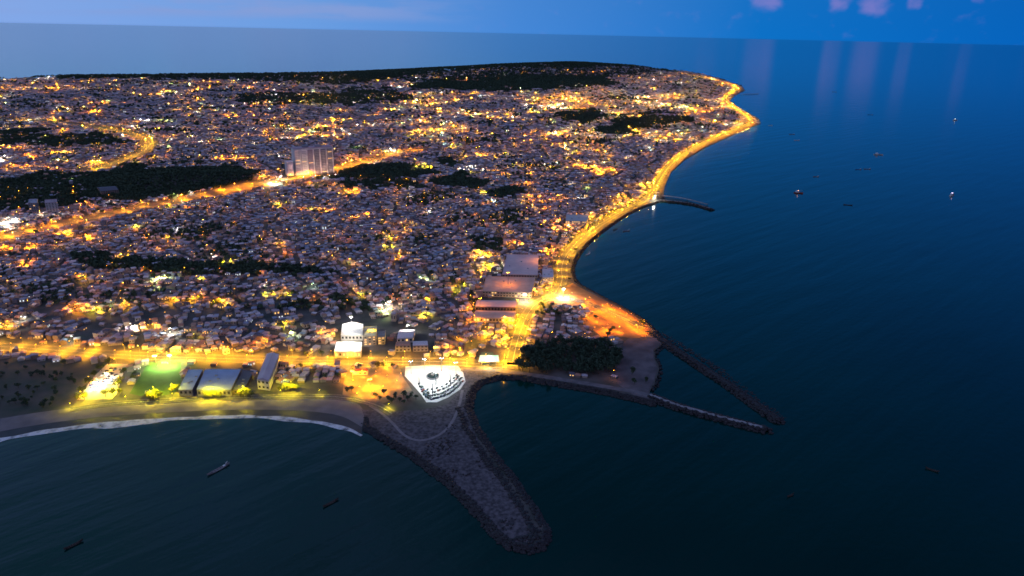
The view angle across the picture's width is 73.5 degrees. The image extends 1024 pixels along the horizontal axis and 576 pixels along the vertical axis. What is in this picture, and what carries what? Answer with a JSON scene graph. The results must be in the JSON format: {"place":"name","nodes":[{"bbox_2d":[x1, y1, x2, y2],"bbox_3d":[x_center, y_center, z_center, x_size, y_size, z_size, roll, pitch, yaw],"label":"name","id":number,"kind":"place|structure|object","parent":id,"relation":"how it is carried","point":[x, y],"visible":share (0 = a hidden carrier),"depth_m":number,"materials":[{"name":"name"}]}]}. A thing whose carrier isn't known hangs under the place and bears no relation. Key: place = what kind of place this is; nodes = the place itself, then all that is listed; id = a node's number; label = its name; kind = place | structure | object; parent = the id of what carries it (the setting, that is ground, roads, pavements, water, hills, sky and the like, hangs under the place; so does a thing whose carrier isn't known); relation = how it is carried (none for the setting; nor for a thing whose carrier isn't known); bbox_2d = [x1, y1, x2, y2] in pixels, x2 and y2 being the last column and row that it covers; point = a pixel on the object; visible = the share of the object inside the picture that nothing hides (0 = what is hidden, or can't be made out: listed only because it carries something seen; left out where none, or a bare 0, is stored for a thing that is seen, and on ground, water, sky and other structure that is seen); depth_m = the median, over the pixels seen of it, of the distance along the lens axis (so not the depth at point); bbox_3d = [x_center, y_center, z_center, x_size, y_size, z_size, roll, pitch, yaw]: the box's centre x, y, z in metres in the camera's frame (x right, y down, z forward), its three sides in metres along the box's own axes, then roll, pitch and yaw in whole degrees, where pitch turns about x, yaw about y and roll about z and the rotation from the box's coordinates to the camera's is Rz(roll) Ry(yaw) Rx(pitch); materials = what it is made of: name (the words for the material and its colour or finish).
{"place":"outdoors","nodes":[
{"label":"outdoors","id":0,"kind":"place"},
{"bbox_2d":[0,358,102,416],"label":"scrub ground","id":1,"kind":"structure","parent":0,"point":[81,370],"depth_m":803.16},
{"bbox_2d":[0,118,153,169],"bbox_3d":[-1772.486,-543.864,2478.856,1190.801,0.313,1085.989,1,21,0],"label":"hillside road","id":2,"kind":"structure","parent":0,"point":[148,146],"depth_m":2456.24,"materials":[{"name":"grey asphalt"}]},
{"bbox_2d":[77,364,127,399],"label":"yard ground","id":3,"kind":"structure","parent":0,"point":[92,394],"depth_m":801.95,"materials":[{"name":"beige concrete"}]},
{"bbox_2d":[112,378,121,387],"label":"tree","id":4,"kind":"object","parent":3,"relation":"on","point":[118,381],"visible":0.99,"depth_m":794.92,"materials":[{"name":"green plant"}]},
{"bbox_2d":[0,399,363,437],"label":"beach","id":5,"kind":"structure","parent":0,"point":[349,414],"depth_m":751.40,"materials":[{"name":"beige sand"}]},
{"bbox_2d":[0,415,361,441],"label":"surf foam","id":6,"kind":"object","parent":5,"relation":"on","point":[126,423],"visible":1,"depth_m":732.91,"materials":[{"name":"grey"}]},
{"bbox_2d":[0,148,424,240],"bbox_3d":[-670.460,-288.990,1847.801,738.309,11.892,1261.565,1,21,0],"label":"inland road","id":7,"kind":"structure","parent":0,"point":[8,236],"depth_m":1584.84,"materials":[{"name":"grey asphalt"}]},
{"bbox_2d":[70,394,395,414],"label":"beach road","id":8,"kind":"structure","parent":0,"point":[385,409],"depth_m":777.05,"materials":[{"name":"grey asphalt"}]},
{"bbox_2d":[0,343,517,368],"bbox_3d":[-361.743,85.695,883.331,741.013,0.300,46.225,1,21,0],"label":"shore road","id":9,"kind":"structure","parent":0,"point":[221,358],"depth_m":876.12,"materials":[{"name":"grey asphalt"}]},
{"bbox_2d":[268,183,358,193],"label":"suburb road","id":10,"kind":"structure","parent":0,"point":[335,186],"depth_m":1814.62,"materials":[{"name":"asphalt"}]},
{"bbox_2d":[342,366,411,403],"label":"forecourt ground","id":11,"kind":"structure","parent":0,"point":[382,377],"depth_m":818.80,"materials":[{"name":"beige concrete"}]},
{"bbox_2d":[0,63,760,546],"bbox_3d":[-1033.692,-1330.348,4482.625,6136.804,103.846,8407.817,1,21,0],"label":"ground","id":12,"kind":"structure","parent":0,"point":[380,351],"depth_m":1086.13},
{"bbox_2d":[2,353,10,358],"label":"house","id":13,"kind":"structure","parent":12,"relation":"on","point":[8,355],"depth_m":861.27,"materials":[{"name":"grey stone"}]},
{"bbox_2d":[12,346,18,352],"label":"house","id":14,"kind":"structure","parent":12,"relation":"on","point":[15,348],"depth_m":871.53,"materials":[{"name":"grey glass"}]},
{"bbox_2d":[19,350,26,355],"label":"house","id":15,"kind":"structure","parent":12,"relation":"on","point":[22,352],"depth_m":869.25,"materials":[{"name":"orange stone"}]},
{"bbox_2d":[28,199,39,212],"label":"apartment block","id":16,"kind":"structure","parent":12,"relation":"on","point":[33,204],"depth_m":1502.01,"materials":[{"name":"concrete"}]},
{"bbox_2d":[30,352,39,359],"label":"house","id":17,"kind":"structure","parent":12,"relation":"on","point":[34,356],"depth_m":857.54,"materials":[{"name":"metal"}]},
{"bbox_2d":[45,199,58,211],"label":"apartment block","id":18,"kind":"structure","parent":12,"relation":"on","point":[51,205],"depth_m":1514.68,"materials":[{"name":"concrete"}]},
{"bbox_2d":[60,338,67,344],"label":"house","id":19,"kind":"structure","parent":12,"relation":"on","point":[63,341],"depth_m":899.37,"materials":[{"name":"beige glass"}]},
{"bbox_2d":[66,357,73,363],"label":"house","id":20,"kind":"structure","parent":12,"relation":"on","point":[70,360],"depth_m":851.96,"materials":[{"name":"ceramic"}]},
{"bbox_2d":[69,204,79,213],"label":"apartment block","id":21,"kind":"structure","parent":12,"relation":"on","point":[74,207],"depth_m":1511.81,"materials":[{"name":"concrete"}]},
{"bbox_2d":[90,356,97,363],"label":"house","id":22,"kind":"structure","parent":12,"relation":"on","point":[93,360],"depth_m":851.44,"materials":[{"name":"grey glass"}]},
{"bbox_2d":[99,354,106,361],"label":"house","id":23,"kind":"structure","parent":12,"relation":"on","point":[102,357],"depth_m":856.88,"materials":[{"name":"metal"}]},
{"bbox_2d":[102,329,110,335],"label":"house","id":24,"kind":"structure","parent":12,"relation":"on","point":[106,331],"depth_m":928.53,"materials":[{"name":"stone"}]},
{"bbox_2d":[97,186,118,193],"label":"hotel","id":25,"kind":"structure","parent":12,"relation":"on","point":[107,189],"depth_m":1657.72,"materials":[{"name":"concrete"}]},
{"bbox_2d":[126,364,132,371],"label":"house","id":26,"kind":"structure","parent":12,"relation":"on","point":[129,368],"depth_m":833.95,"materials":[{"name":"grey glass"}]},
{"bbox_2d":[127,378,135,384],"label":"house","id":27,"kind":"structure","parent":12,"relation":"on","point":[131,381],"depth_m":804.72,"materials":[{"name":"clear concrete"}]},
{"bbox_2d":[140,359,148,365],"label":"house","id":28,"kind":"structure","parent":12,"relation":"on","point":[144,362],"depth_m":849.55,"materials":[{"name":"grey"}]},
{"bbox_2d":[130,362,180,395],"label":"football pitch","id":29,"kind":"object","parent":12,"relation":"on","point":[162,376],"visible":0.88,"depth_m":819.65,"materials":[{"name":"green plant"}]},
{"bbox_2d":[161,342,168,348],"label":"house","id":30,"kind":"structure","parent":12,"relation":"on","point":[165,345],"depth_m":894.98,"materials":[{"name":"beige glass"}]},
{"bbox_2d":[175,346,183,352],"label":"house","id":31,"kind":"structure","parent":12,"relation":"on","point":[179,349],"depth_m":884.68,"materials":[{"name":"metal"}]},
{"bbox_2d":[178,369,202,395],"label":"sports hall","id":32,"kind":"structure","parent":12,"relation":"on","point":[190,382],"depth_m":798.32,"materials":[{"name":"metal"}]},
{"bbox_2d":[187,359,195,364],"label":"house","id":33,"kind":"structure","parent":12,"relation":"on","point":[192,361],"depth_m":856.25,"materials":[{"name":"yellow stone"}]},
{"bbox_2d":[196,369,240,396],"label":"sports hall","id":34,"kind":"structure","parent":12,"relation":"on","point":[223,381],"depth_m":798.32,"materials":[{"name":"metal"}]},
{"bbox_2d":[222,347,229,354],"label":"house","id":35,"kind":"structure","parent":12,"relation":"on","point":[225,351],"depth_m":882.93,"materials":[{"name":"metal"}]},
{"bbox_2d":[231,341,238,346],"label":"house","id":36,"kind":"structure","parent":12,"relation":"on","point":[234,343],"depth_m":905.21,"materials":[{"name":"grey"}]},
{"bbox_2d":[232,369,253,393],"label":"shed","id":37,"kind":"structure","parent":12,"relation":"on","point":[244,378],"depth_m":807.62,"materials":[{"name":"metal"}]},
{"bbox_2d":[247,360,255,366],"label":"house","id":38,"kind":"structure","parent":12,"relation":"on","point":[251,363],"depth_m":853.67,"materials":[{"name":"ceramic"}]},
{"bbox_2d":[256,334,263,340],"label":"house","id":39,"kind":"structure","parent":12,"relation":"on","point":[259,336],"depth_m":924.19,"materials":[{"name":"stone"}]},
{"bbox_2d":[257,352,279,390],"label":"hangar","id":40,"kind":"structure","parent":12,"relation":"on","point":[268,372],"depth_m":815.83,"materials":[{"name":"grey metal"}]},
{"bbox_2d":[275,377,284,383],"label":"house","id":41,"kind":"structure","parent":12,"relation":"on","point":[279,380],"depth_m":815.29,"materials":[{"name":"grey"}]},
{"bbox_2d":[280,361,288,367],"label":"house","id":42,"kind":"structure","parent":12,"relation":"on","point":[284,364],"depth_m":850.58,"materials":[{"name":"brown glass"}]},
{"bbox_2d":[285,375,294,381],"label":"house","id":43,"kind":"structure","parent":12,"relation":"on","point":[290,378],"depth_m":821.73,"materials":[{"name":"grey concrete"}]},
{"bbox_2d":[286,337,294,343],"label":"house","id":44,"kind":"structure","parent":12,"relation":"on","point":[291,339],"depth_m":919.66,"materials":[{"name":"grey glass"}]},
{"bbox_2d":[288,343,295,350],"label":"house","id":45,"kind":"structure","parent":12,"relation":"on","point":[292,346],"depth_m":897.41,"materials":[{"name":"metal"}]},
{"bbox_2d":[297,378,305,382],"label":"house","id":46,"kind":"structure","parent":12,"relation":"on","point":[301,380],"depth_m":816.99,"materials":[{"name":"metal"}]},
{"bbox_2d":[285,145,333,175],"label":"hotel","id":47,"kind":"structure","parent":12,"relation":"on","point":[314,159],"depth_m":1958.87,"materials":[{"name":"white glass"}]},
{"bbox_2d":[329,300,335,308],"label":"house","id":48,"kind":"structure","parent":12,"relation":"on","point":[332,303],"depth_m":1029.07,"materials":[{"name":"metal"}]},
{"bbox_2d":[339,370,346,377],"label":"house","id":49,"kind":"structure","parent":12,"relation":"on","point":[343,373],"depth_m":832.21,"materials":[{"name":"beige concrete"}]},
{"bbox_2d":[334,342,361,356],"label":"hall","id":50,"kind":"structure","parent":12,"relation":"on","point":[347,349],"depth_m":886.68,"materials":[{"name":"white paint"}]},
{"bbox_2d":[341,322,362,340],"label":"hall","id":51,"kind":"structure","parent":12,"relation":"on","point":[354,330],"depth_m":933.62,"materials":[{"name":"white paint"}]},
{"bbox_2d":[353,368,367,374],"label":"beach house","id":52,"kind":"structure","parent":12,"relation":"on","point":[364,371],"depth_m":838.18,"materials":[{"name":"red paint"}]},
{"bbox_2d":[363,326,376,345],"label":"apartment block","id":53,"kind":"structure","parent":12,"relation":"on","point":[369,337],"depth_m":918.73,"materials":[{"name":"concrete"}]},
{"bbox_2d":[0,61,741,314],"bbox_3d":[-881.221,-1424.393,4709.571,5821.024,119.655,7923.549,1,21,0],"label":"woods","id":54,"kind":"object","parent":12,"relation":"on","point":[117,177],"visible":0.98,"depth_m":2124.07,"materials":[{"name":"green plant"}]},
{"bbox_2d":[0,74,752,304],"bbox_3d":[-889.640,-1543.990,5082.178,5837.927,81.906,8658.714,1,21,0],"label":"distant street lamps","id":55,"kind":"object","parent":12,"relation":"on","point":[358,185],"visible":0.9,"depth_m":1796.49,"materials":[{"name":"metal"}]},
{"bbox_2d":[0,64,758,352],"bbox_3d":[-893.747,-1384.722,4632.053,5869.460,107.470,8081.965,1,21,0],"label":"distant houses","id":56,"kind":"structure","parent":12,"relation":"on","point":[261,210],"depth_m":1714.37,"materials":[{"name":"concrete"}]},
{"bbox_2d":[377,330,385,344],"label":"apartment block","id":57,"kind":"structure","parent":12,"relation":"on","point":[381,335],"depth_m":920.89,"materials":[{"name":"grey"}]},
{"bbox_2d":[388,349,395,355],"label":"house","id":58,"kind":"structure","parent":12,"relation":"on","point":[392,352],"depth_m":891.09,"materials":[{"name":"beige glass"}]},
{"bbox_2d":[391,312,396,321],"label":"house","id":59,"kind":"structure","parent":12,"relation":"on","point":[393,316],"depth_m":991.81,"materials":[{"name":"metal"}]},
{"bbox_2d":[395,341,410,351],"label":"terrace","id":60,"kind":"structure","parent":12,"relation":"on","point":[402,346],"depth_m":900.96,"materials":[{"name":"ceramic"}]},
{"bbox_2d":[397,330,414,341],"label":"hall","id":61,"kind":"structure","parent":12,"relation":"on","point":[405,335],"depth_m":930.09,"materials":[{"name":"white concrete"}]},
{"bbox_2d":[413,341,427,351],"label":"terrace","id":62,"kind":"structure","parent":12,"relation":"on","point":[420,346],"depth_m":902.14,"materials":[{"name":"beige concrete"}]},
{"bbox_2d":[459,342,464,351],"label":"house","id":63,"kind":"structure","parent":12,"relation":"on","point":[461,346],"depth_m":900.99,"materials":[{"name":"beige concrete"}]},
{"bbox_2d":[476,334,483,340],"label":"house","id":64,"kind":"structure","parent":12,"relation":"on","point":[479,337],"depth_m":939.48,"materials":[{"name":"grey"}]},
{"bbox_2d":[478,352,498,362],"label":"fuel station","id":65,"kind":"object","parent":12,"relation":"on","point":[483,357],"visible":1,"depth_m":877.38,"materials":[{"name":"white paint"}]},
{"bbox_2d":[490,339,497,346],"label":"house","id":66,"kind":"structure","parent":12,"relation":"on","point":[493,342],"depth_m":923.86,"materials":[{"name":"beige concrete"}]},
{"bbox_2d":[474,310,515,322],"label":"warehouse","id":67,"kind":"structure","parent":12,"relation":"on","point":[487,316],"depth_m":999.37,"materials":[{"name":"grey metal"}]},
{"bbox_2d":[475,300,516,310],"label":"warehouse","id":68,"kind":"structure","parent":12,"relation":"on","point":[491,305],"depth_m":1036.52,"materials":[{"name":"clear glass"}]},
{"bbox_2d":[482,276,534,297],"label":"market hall","id":69,"kind":"structure","parent":12,"relation":"on","point":[499,286],"depth_m":1112.37,"materials":[{"name":"metal"}]},
{"bbox_2d":[360,196,664,554],"bbox_3d":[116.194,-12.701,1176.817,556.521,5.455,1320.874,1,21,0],"label":"shore rocks","id":70,"kind":"object","parent":12,"relation":"on","point":[475,510],"visible":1,"depth_m":682.76,"materials":[{"name":"grey stone"}]},
{"bbox_2d":[502,254,538,280],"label":"market hall","id":71,"kind":"structure","parent":12,"relation":"on","point":[520,265],"depth_m":1208.82,"materials":[{"name":"metal"}]},
{"bbox_2d":[518,358,525,370],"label":"tree","id":72,"kind":"object","parent":12,"relation":"on","point":[521,363],"visible":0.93,"depth_m":851.20,"materials":[{"name":"green plant"}]},
{"bbox_2d":[520,345,530,355],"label":"tree","id":73,"kind":"object","parent":12,"relation":"on","point":[522,349],"visible":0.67,"depth_m":880.94,"materials":[{"name":"green plant"}]},
{"bbox_2d":[524,360,535,372],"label":"tree","id":74,"kind":"object","parent":12,"relation":"on","point":[529,364],"visible":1,"depth_m":847.71,"materials":[{"name":"green plant"}]},
{"bbox_2d":[524,350,535,360],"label":"tree","id":75,"kind":"object","parent":12,"relation":"on","point":[527,356],"visible":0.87,"depth_m":866.19,"materials":[{"name":"green plant"}]},
{"bbox_2d":[536,342,544,350],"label":"tree","id":76,"kind":"object","parent":12,"relation":"on","point":[540,345],"visible":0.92,"depth_m":894.51,"materials":[{"name":"green plant"}]},
{"bbox_2d":[541,359,552,373],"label":"tree","id":77,"kind":"object","parent":12,"relation":"on","point":[547,366],"visible":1,"depth_m":847.23,"materials":[{"name":"green plant"}]},
{"bbox_2d":[542,268,553,281],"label":"office building","id":78,"kind":"structure","parent":12,"relation":"on","point":[547,275],"depth_m":1168.95,"materials":[{"name":"concrete"}]},
{"bbox_2d":[560,337,569,345],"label":"tree","id":79,"kind":"object","parent":12,"relation":"on","point":[564,341],"visible":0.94,"depth_m":921.14,"materials":[{"name":"green plant"}]},
{"bbox_2d":[565,214,588,225],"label":"office building","id":80,"kind":"structure","parent":12,"relation":"on","point":[575,219],"depth_m":1520.26,"materials":[{"name":"concrete"}]},
{"bbox_2d":[574,363,583,372],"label":"tree","id":81,"kind":"object","parent":12,"relation":"on","point":[579,365],"visible":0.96,"depth_m":852.58,"materials":[{"name":"green plant"}]},
{"bbox_2d":[578,336,587,345],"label":"tree","id":82,"kind":"object","parent":12,"relation":"on","point":[583,340],"visible":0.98,"depth_m":912.61,"materials":[{"name":"green plant"}]},
{"bbox_2d":[585,341,593,353],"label":"tree","id":83,"kind":"object","parent":12,"relation":"on","point":[590,344],"visible":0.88,"depth_m":903.31,"materials":[{"name":"green plant"}]},
{"bbox_2d":[605,338,613,346],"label":"tree","id":84,"kind":"object","parent":12,"relation":"on","point":[608,343],"visible":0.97,"depth_m":914.23,"materials":[{"name":"green plant"}]},
{"bbox_2d":[604,361,616,371],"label":"tree","id":85,"kind":"object","parent":12,"relation":"on","point":[610,366],"visible":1,"depth_m":855.64,"materials":[{"name":"green plant"}]},
{"bbox_2d":[612,355,620,367],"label":"tree","id":86,"kind":"object","parent":12,"relation":"on","point":[617,360],"visible":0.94,"depth_m":862.46,"materials":[{"name":"green plant"}]},
{"bbox_2d":[616,347,623,357],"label":"tree","id":87,"kind":"object","parent":12,"relation":"on","point":[619,351],"visible":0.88,"depth_m":882.33,"materials":[{"name":"green plant"}]},
{"bbox_2d":[369,390,463,440],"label":"gravel track","id":88,"kind":"structure","parent":0,"point":[408,437],"depth_m":737.18,"materials":[{"name":"grey gravel"}]},
{"bbox_2d":[405,365,465,401],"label":"paved plaza","id":89,"kind":"structure","parent":0,"point":[413,377],"depth_m":834.47,"materials":[{"name":"white concrete"}]},
{"bbox_2d":[426,372,438,379],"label":"fountain","id":90,"kind":"object","parent":89,"relation":"on","point":[431,375],"visible":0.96,"depth_m":839.06,"materials":[{"name":"concrete"}]},
{"bbox_2d":[362,371,529,542],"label":"headland","id":91,"kind":"structure","parent":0,"point":[483,489],"depth_m":695.13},
{"bbox_2d":[0,23,1023,575],"bbox_3d":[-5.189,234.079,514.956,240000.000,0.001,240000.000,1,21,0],"label":"sea","id":92,"kind":"structure","parent":0,"point":[862,331],"depth_m":809.35,"materials":[{"name":"liquid"}]},
{"bbox_2d":[63,538,82,549],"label":"fishing canoe","id":93,"kind":"object","parent":92,"relation":"on","point":[74,544],"visible":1,"depth_m":558.28,"materials":[{"name":"brown wood"}]},
{"bbox_2d":[207,462,229,474],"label":"fishing canoe","id":94,"kind":"object","parent":92,"relation":"on","point":[219,468],"visible":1,"depth_m":657.76,"materials":[{"name":"wood"}]},
{"bbox_2d":[323,498,338,506],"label":"fishing canoe","id":95,"kind":"object","parent":92,"relation":"on","point":[331,502],"visible":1,"depth_m":614.41,"materials":[{"name":"brown wood"}]},
{"bbox_2d":[662,195,707,204],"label":"jetty","id":96,"kind":"object","parent":92,"relation":"in","point":[687,199],"visible":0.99,"depth_m":1763.02,"materials":[{"name":"concrete"}]},
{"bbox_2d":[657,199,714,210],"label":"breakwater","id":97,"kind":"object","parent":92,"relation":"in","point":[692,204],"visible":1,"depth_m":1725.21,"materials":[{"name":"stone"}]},
{"bbox_2d":[647,393,773,434],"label":"breakwater","id":98,"kind":"object","parent":92,"relation":"in","point":[713,416],"visible":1,"depth_m":764.39,"materials":[{"name":"stone"}]},
{"bbox_2d":[646,330,785,424],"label":"breakwater","id":99,"kind":"object","parent":92,"relation":"in","point":[756,405],"visible":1,"depth_m":849.31,"materials":[{"name":"grey stone"}]},
{"bbox_2d":[0,0,1023,44],"label":"sky","id":100,"kind":"structure","parent":0,"point":[987,22],"materials":[{"name":"blue"}]},
{"bbox_2d":[506,295,552,364],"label":"junction road","id":101,"kind":"structure","parent":0,"point":[518,337],"depth_m":976.53,"materials":[{"name":"grey asphalt"}]},
{"bbox_2d":[461,368,652,398],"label":"causeway","id":102,"kind":"structure","parent":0,"point":[645,394],"depth_m":838.59,"materials":[{"name":"concrete"}]},
{"bbox_2d":[543,283,650,337],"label":"earth plaza","id":103,"kind":"structure","parent":0,"point":[622,328],"depth_m":1021.37,"materials":[{"name":"brown soil"}]},
{"bbox_2d":[556,296,645,327],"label":"point road","id":104,"kind":"structure","parent":0,"point":[617,315],"depth_m":1049.91,"materials":[{"name":"asphalt"}]},
{"bbox_2d":[615,327,659,398],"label":"sand spit","id":105,"kind":"structure","parent":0,"point":[637,353],"depth_m":880.86,"materials":[{"name":"beige sand"}]},
{"bbox_2d":[547,75,751,295],"bbox_3d":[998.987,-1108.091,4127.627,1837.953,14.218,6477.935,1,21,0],"label":"seafront road","id":106,"kind":"structure","parent":0,"point":[561,267],"depth_m":1552.24,"materials":[{"name":"grey asphalt"}]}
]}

